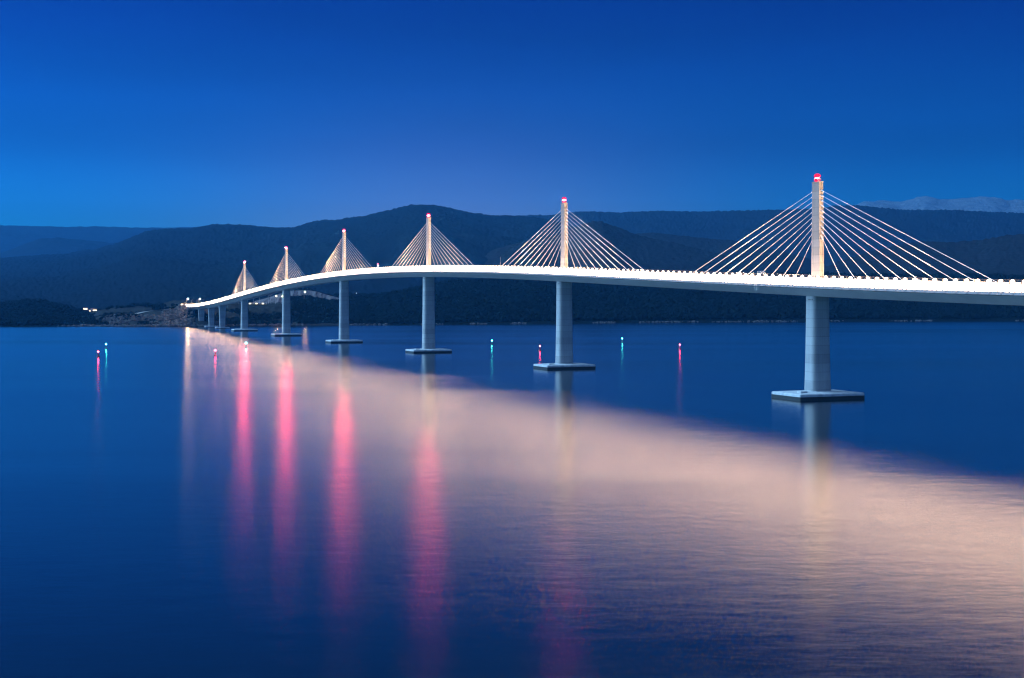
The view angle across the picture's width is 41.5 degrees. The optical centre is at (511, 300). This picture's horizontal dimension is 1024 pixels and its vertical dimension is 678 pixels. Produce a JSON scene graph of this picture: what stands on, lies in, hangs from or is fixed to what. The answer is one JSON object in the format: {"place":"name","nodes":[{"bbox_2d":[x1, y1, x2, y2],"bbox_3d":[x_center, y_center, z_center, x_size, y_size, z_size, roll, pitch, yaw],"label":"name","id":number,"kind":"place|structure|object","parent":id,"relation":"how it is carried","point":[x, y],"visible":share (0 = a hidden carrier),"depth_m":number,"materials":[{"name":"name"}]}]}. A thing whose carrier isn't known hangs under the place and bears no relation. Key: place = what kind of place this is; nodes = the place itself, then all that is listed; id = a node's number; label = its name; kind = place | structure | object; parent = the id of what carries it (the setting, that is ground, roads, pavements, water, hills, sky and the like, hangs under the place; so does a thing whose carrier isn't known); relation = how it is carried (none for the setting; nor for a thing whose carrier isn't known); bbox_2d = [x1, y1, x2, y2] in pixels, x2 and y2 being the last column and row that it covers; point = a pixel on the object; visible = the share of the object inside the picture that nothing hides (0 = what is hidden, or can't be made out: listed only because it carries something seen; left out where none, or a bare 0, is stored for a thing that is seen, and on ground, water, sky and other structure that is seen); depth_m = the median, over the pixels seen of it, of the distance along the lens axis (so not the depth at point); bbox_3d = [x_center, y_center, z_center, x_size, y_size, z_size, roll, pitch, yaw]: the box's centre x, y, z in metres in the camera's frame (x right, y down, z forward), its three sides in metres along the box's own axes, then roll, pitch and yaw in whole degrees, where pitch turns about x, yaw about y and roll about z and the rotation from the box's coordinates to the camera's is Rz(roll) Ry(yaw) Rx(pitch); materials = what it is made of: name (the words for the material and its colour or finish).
{"place":"outdoors","nodes":[
{"label":"outdoors","id":0,"kind":"place"},
{"bbox_2d":[0,325,56,326],"bbox_3d":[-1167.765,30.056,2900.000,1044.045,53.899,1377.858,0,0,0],"label":"hill","id":1,"kind":"structure","parent":0,"point":[26,325],"depth_m":2285.32,"materials":[{"name":"plant"}]},
{"bbox_2d":[0,298,129,325],"bbox_3d":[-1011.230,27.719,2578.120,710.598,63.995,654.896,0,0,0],"label":"forest","id":2,"kind":"object","parent":1,"relation":"on","point":[27,311],"visible":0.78,"depth_m":2468.21,"materials":[{"name":"green plant"}]},
{"bbox_2d":[0,237,114,257],"bbox_3d":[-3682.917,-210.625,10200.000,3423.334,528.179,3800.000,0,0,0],"label":"hill","id":3,"kind":"structure","parent":0,"point":[56,245],"depth_m":9955.45,"materials":[{"name":"plant"}]},
{"bbox_2d":[0,225,193,252],"bbox_3d":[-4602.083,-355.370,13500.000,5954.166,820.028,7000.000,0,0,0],"label":"hill","id":4,"kind":"structure","parent":0,"point":[12,236],"depth_m":13033.93,"materials":[{"name":"plant"}]},
{"bbox_2d":[91,300,358,326],"bbox_3d":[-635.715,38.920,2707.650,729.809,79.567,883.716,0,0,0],"label":"headland","id":5,"kind":"structure","parent":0,"point":[271,307],"depth_m":2461.34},
{"bbox_2d":[102,302,195,325],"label":"outcrop rocks","id":6,"kind":"object","parent":5,"relation":"on","point":[165,317],"visible":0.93,"depth_m":2348.28,"materials":[{"name":"stone"}]},
{"bbox_2d":[90,300,359,323],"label":"scrub","id":7,"kind":"object","parent":5,"relation":"on","point":[312,310],"visible":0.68,"depth_m":2454.47,"materials":[{"name":"green plant"}]},
{"bbox_2d":[0,204,574,309],"bbox_3d":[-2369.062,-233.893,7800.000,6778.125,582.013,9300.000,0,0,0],"label":"hill","id":8,"kind":"structure","parent":0,"point":[206,262],"depth_m":5474.32,"materials":[{"name":"plant"}]},
{"bbox_2d":[250,288,332,302],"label":"hill","id":9,"kind":"structure","parent":0,"point":[291,290],"depth_m":2985.67,"materials":[{"name":"plant"}]},
{"bbox_2d":[254,290,338,302],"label":"cliff","id":10,"kind":"structure","parent":0,"point":[295,293],"depth_m":2872.72,"materials":[{"name":"stone"}]},
{"bbox_2d":[0,321,1023,677],"bbox_3d":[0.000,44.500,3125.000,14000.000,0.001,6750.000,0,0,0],"label":"water","id":11,"kind":"structure","parent":0,"point":[650,501],"depth_m":295.40,"materials":[{"name":"blue liquid"}]},
{"bbox_2d":[181,174,1023,400],"bbox_3d":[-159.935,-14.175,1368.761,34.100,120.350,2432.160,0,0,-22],"label":"cable stayed bridge","id":12,"kind":"structure","parent":11,"relation":"in","point":[817,288],"depth_m":702.86,"materials":[{"name":"grey paint"}]},
{"bbox_2d":[0,0,1023,227],"label":"sky","id":13,"kind":"structure","parent":0,"point":[114,113],"materials":[{"name":"blue"}]},
{"bbox_2d":[484,221,774,278],"bbox_3d":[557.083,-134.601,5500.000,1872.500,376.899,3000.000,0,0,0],"label":"hill","id":14,"kind":"structure","parent":0,"point":[647,253],"depth_m":5109.34,"materials":[{"name":"plant"}]},
{"bbox_2d":[369,316,1023,324],"bbox_3d":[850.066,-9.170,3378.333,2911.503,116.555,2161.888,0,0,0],"label":"shoreline","id":15,"kind":"structure","parent":0,"point":[760,319],"depth_m":2727.79,"materials":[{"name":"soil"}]},
{"bbox_2d":[57,320,1023,326],"bbox_3d":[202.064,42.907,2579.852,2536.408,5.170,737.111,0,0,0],"label":"shore rocks","id":16,"kind":"object","parent":15,"relation":"on","point":[166,325],"visible":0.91,"depth_m":2387.81,"materials":[{"name":"stone"}]},
{"bbox_2d":[225,271,1023,325],"bbox_3d":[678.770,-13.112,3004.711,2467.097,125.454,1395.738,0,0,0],"label":"forest","id":17,"kind":"object","parent":15,"relation":"on","point":[483,300],"visible":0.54,"depth_m":2874.18,"materials":[{"name":"green plant"}]},
{"bbox_2d":[637,232,825,273],"bbox_3d":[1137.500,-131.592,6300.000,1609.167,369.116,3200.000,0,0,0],"label":"hill","id":18,"kind":"structure","parent":0,"point":[718,246],"depth_m":6055.27,"materials":[{"name":"plant"}]},
{"bbox_2d":[522,205,1023,265],"bbox_3d":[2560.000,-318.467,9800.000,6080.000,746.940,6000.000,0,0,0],"label":"hill","id":19,"kind":"structure","parent":0,"point":[945,225],"depth_m":9106.20,"materials":[{"name":"plant"}]},
{"bbox_2d":[824,234,1023,274],"bbox_3d":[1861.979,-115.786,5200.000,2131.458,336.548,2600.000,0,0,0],"label":"hill","id":20,"kind":"structure","parent":0,"point":[1004,255],"depth_m":4865.67,"materials":[{"name":"plant"}]},
{"bbox_2d":[855,196,1023,212],"bbox_3d":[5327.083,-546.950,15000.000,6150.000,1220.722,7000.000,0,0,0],"label":"mountain","id":21,"kind":"structure","parent":0,"point":[988,204],"depth_m":14738.42,"materials":[{"name":"stone"}]}
]}

